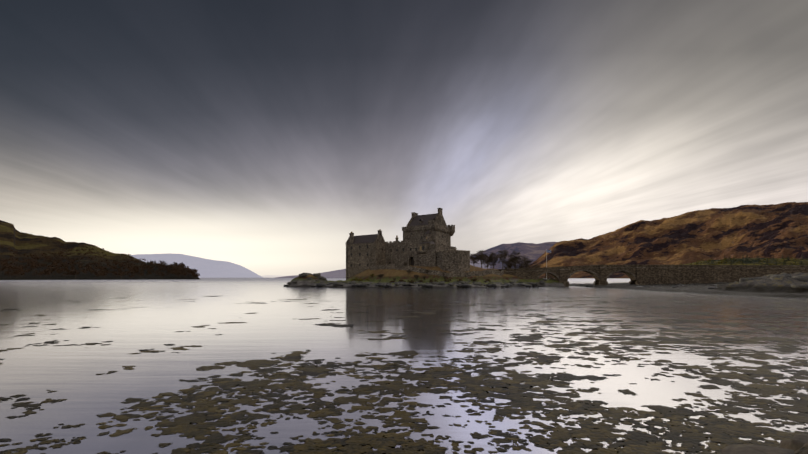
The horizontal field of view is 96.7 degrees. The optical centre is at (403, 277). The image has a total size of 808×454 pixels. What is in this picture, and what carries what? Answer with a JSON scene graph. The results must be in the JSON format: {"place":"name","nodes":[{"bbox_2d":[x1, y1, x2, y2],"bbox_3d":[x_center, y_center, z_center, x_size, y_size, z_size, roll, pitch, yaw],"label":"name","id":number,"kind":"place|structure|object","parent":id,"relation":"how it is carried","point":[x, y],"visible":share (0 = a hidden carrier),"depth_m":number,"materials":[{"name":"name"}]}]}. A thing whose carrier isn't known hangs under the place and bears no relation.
{"place":"outdoors","nodes":[
{"label":"outdoors","id":0,"kind":"place"},
{"bbox_2d":[0,220,199,279],"bbox_3d":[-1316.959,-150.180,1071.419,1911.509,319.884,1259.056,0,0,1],"label":"hill","id":1,"kind":"structure","parent":0,"point":[38,245],"depth_m":926.87,"materials":[{"name":"green plant"}]},
{"bbox_2d":[14,228,184,271],"bbox_3d":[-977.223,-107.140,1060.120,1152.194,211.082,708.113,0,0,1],"label":"hill conifers","id":2,"kind":"object","parent":1,"relation":"on","point":[94,250],"visible":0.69,"depth_m":1034.66,"materials":[{"name":"green plant"}]},
{"bbox_2d":[0,238,200,279],"bbox_3d":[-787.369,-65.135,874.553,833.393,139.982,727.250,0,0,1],"label":"woodland trees","id":3,"kind":"object","parent":1,"relation":"on","point":[103,273],"visible":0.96,"depth_m":699.72,"materials":[{"name":"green plant"}]},
{"bbox_2d":[130,253,263,277],"bbox_3d":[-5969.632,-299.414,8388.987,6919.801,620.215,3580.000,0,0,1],"label":"hill","id":4,"kind":"structure","parent":0,"point":[206,268],"depth_m":8217.03,"materials":[{"name":"grey"}]},
{"bbox_2d":[262,275,282,277],"bbox_3d":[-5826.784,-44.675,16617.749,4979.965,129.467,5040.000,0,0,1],"label":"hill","id":5,"kind":"structure","parent":0,"point":[269,276],"depth_m":15518.42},
{"bbox_2d":[275,260,489,277],"bbox_3d":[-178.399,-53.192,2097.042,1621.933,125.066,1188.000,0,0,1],"label":"hill ridge","id":6,"kind":"structure","parent":0,"point":[341,273],"depth_m":2071.54,"materials":[{"name":"grey"}]},
{"bbox_2d":[0,278,807,453],"bbox_3d":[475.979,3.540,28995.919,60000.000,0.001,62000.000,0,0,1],"label":"loch water","id":7,"kind":"structure","parent":0,"point":[161,315],"depth_m":17.42,"materials":[{"name":"grey liquid"}]},
{"bbox_2d":[0,295,807,453],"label":"seaweed mats","id":8,"kind":"object","parent":7,"relation":"on","point":[639,445],"visible":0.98,"depth_m":10.31,"materials":[{"name":"brown plant"}]},
{"bbox_2d":[0,0,807,275],"label":"sky","id":9,"kind":"structure","parent":0,"point":[257,136],"materials":[{"name":"grey"}]},
{"bbox_2d":[285,265,571,287],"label":"island terrain","id":10,"kind":"structure","parent":0,"point":[391,274],"depth_m":136.47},
{"bbox_2d":[299,273,308,276],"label":"knoll rock","id":11,"kind":"object","parent":10,"relation":"on","point":[303,275],"visible":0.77,"depth_m":140.46,"materials":[{"name":"grey stone"}]},
{"bbox_2d":[346,229,384,279],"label":"castle wing","id":12,"kind":"structure","parent":10,"relation":"on","point":[364,252],"depth_m":155.52,"materials":[{"name":"grey stone"}]},
{"bbox_2d":[385,236,469,271],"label":"castle curtain walls","id":13,"kind":"structure","parent":10,"relation":"on","point":[418,252],"depth_m":143.67,"materials":[{"name":"grey stone"}]},
{"bbox_2d":[402,208,454,245],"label":"castle keep","id":14,"kind":"structure","parent":10,"relation":"on","point":[436,228],"depth_m":152.44,"materials":[{"name":"grey stone"}]},
{"bbox_2d":[370,264,505,277],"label":"castle boundary wall","id":15,"kind":"structure","parent":10,"relation":"on","point":[450,274],"depth_m":136.11,"materials":[{"name":"stone"}]},
{"bbox_2d":[470,253,479,263],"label":"island tree","id":16,"kind":"object","parent":10,"relation":"on","point":[472,257],"visible":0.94,"depth_m":158.52,"materials":[{"name":"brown plant"}]},
{"bbox_2d":[475,250,487,267],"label":"island tree","id":17,"kind":"object","parent":10,"relation":"on","point":[481,257],"visible":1,"depth_m":156.49,"materials":[{"name":"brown plant"}]},
{"bbox_2d":[482,256,491,268],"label":"island tree","id":18,"kind":"object","parent":10,"relation":"on","point":[487,262],"visible":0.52,"depth_m":161.52,"materials":[{"name":"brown plant"}]},
{"bbox_2d":[487,252,499,268],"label":"island tree","id":19,"kind":"object","parent":10,"relation":"on","point":[493,257],"visible":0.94,"depth_m":158.59,"materials":[{"name":"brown plant"}]},
{"bbox_2d":[496,250,509,268],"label":"island tree","id":20,"kind":"object","parent":10,"relation":"on","point":[504,255],"visible":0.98,"depth_m":156.80,"materials":[{"name":"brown plant"}]},
{"bbox_2d":[505,258,516,268],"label":"island tree","id":21,"kind":"object","parent":10,"relation":"on","point":[508,266],"visible":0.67,"depth_m":163.93,"materials":[{"name":"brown plant"}]},
{"bbox_2d":[508,251,522,268],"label":"island tree","id":22,"kind":"object","parent":10,"relation":"on","point":[516,259],"visible":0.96,"depth_m":159.68,"materials":[{"name":"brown plant"}]},
{"bbox_2d":[519,255,532,267],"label":"island tree","id":23,"kind":"object","parent":10,"relation":"on","point":[525,263],"visible":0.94,"depth_m":156.08,"materials":[{"name":"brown plant"}]},
{"bbox_2d":[546,249,550,278],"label":"flagpole","id":24,"kind":"object","parent":10,"relation":"on","point":[548,251],"visible":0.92,"depth_m":154.79,"materials":[{"name":"white metal"}]},
{"bbox_2d":[544,273,555,279],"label":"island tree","id":25,"kind":"object","parent":10,"relation":"on","point":[550,277],"visible":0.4,"depth_m":161.91,"materials":[{"name":"green plant"}]},
{"bbox_2d":[470,242,556,268],"bbox_3d":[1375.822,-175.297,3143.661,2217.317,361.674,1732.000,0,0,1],"label":"hill","id":26,"kind":"structure","parent":0,"point":[532,251],"depth_m":3275.02,"materials":[{"name":"grey"}]},
{"bbox_2d":[529,202,807,277],"bbox_3d":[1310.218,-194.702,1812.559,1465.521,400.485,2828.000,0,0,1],"label":"hill","id":27,"kind":"structure","parent":0,"point":[767,231],"depth_m":1660.92,"materials":[{"name":"brown plant"}]},
{"bbox_2d":[571,272,807,453],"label":"shore terrain","id":28,"kind":"structure","parent":0,"point":[779,286],"depth_m":78.74,"materials":[{"name":"grey stone"}]},
{"bbox_2d":[498,264,807,285],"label":"bridge","id":29,"kind":"structure","parent":28,"relation":"on","point":[643,274],"depth_m":139.10,"materials":[{"name":"stone"}]},
{"bbox_2d":[739,278,762,281],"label":"outcrop rock","id":30,"kind":"object","parent":28,"relation":"on","point":[743,279],"visible":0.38,"depth_m":88.52,"materials":[{"name":"grey stone"}]},
{"bbox_2d":[722,444,794,453],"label":"boulder","id":31,"kind":"object","parent":28,"relation":"on","point":[745,449],"visible":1,"depth_m":4.56,"materials":[{"name":"grey stone"}]},
{"bbox_2d":[769,275,791,278],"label":"outcrop rock","id":32,"kind":"object","parent":28,"relation":"on","point":[773,276],"visible":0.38,"depth_m":80.90,"materials":[{"name":"grey stone"}]},
{"bbox_2d":[779,434,807,450],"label":"boulder","id":33,"kind":"object","parent":28,"relation":"on","point":[796,442],"visible":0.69,"depth_m":5.55,"materials":[{"name":"stone"}]},
{"bbox_2d":[791,275,807,281],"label":"outcrop rock","id":34,"kind":"object","parent":28,"relation":"on","point":[804,278],"visible":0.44,"depth_m":76.02,"materials":[{"name":"grey stone"}]},
{"bbox_2d":[791,284,807,288],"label":"outcrop rock","id":35,"kind":"object","parent":28,"relation":"on","point":[805,286],"visible":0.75,"depth_m":71.38,"materials":[{"name":"grey stone"}]},
{"bbox_2d":[683,258,807,264],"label":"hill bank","id":36,"kind":"structure","parent":0,"point":[771,260],"depth_m":401.25,"materials":[{"name":"green plant"}]},
{"bbox_2d":[679,257,798,264],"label":"gorse bush","id":37,"kind":"object","parent":36,"relation":"on","point":[697,262],"visible":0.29,"depth_m":391.75,"materials":[{"name":"green plant"}]},
{"bbox_2d":[712,253,802,264],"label":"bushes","id":38,"kind":"object","parent":36,"relation":"on","point":[748,260],"visible":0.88,"depth_m":397.08,"materials":[{"name":"green plant"}]}
]}

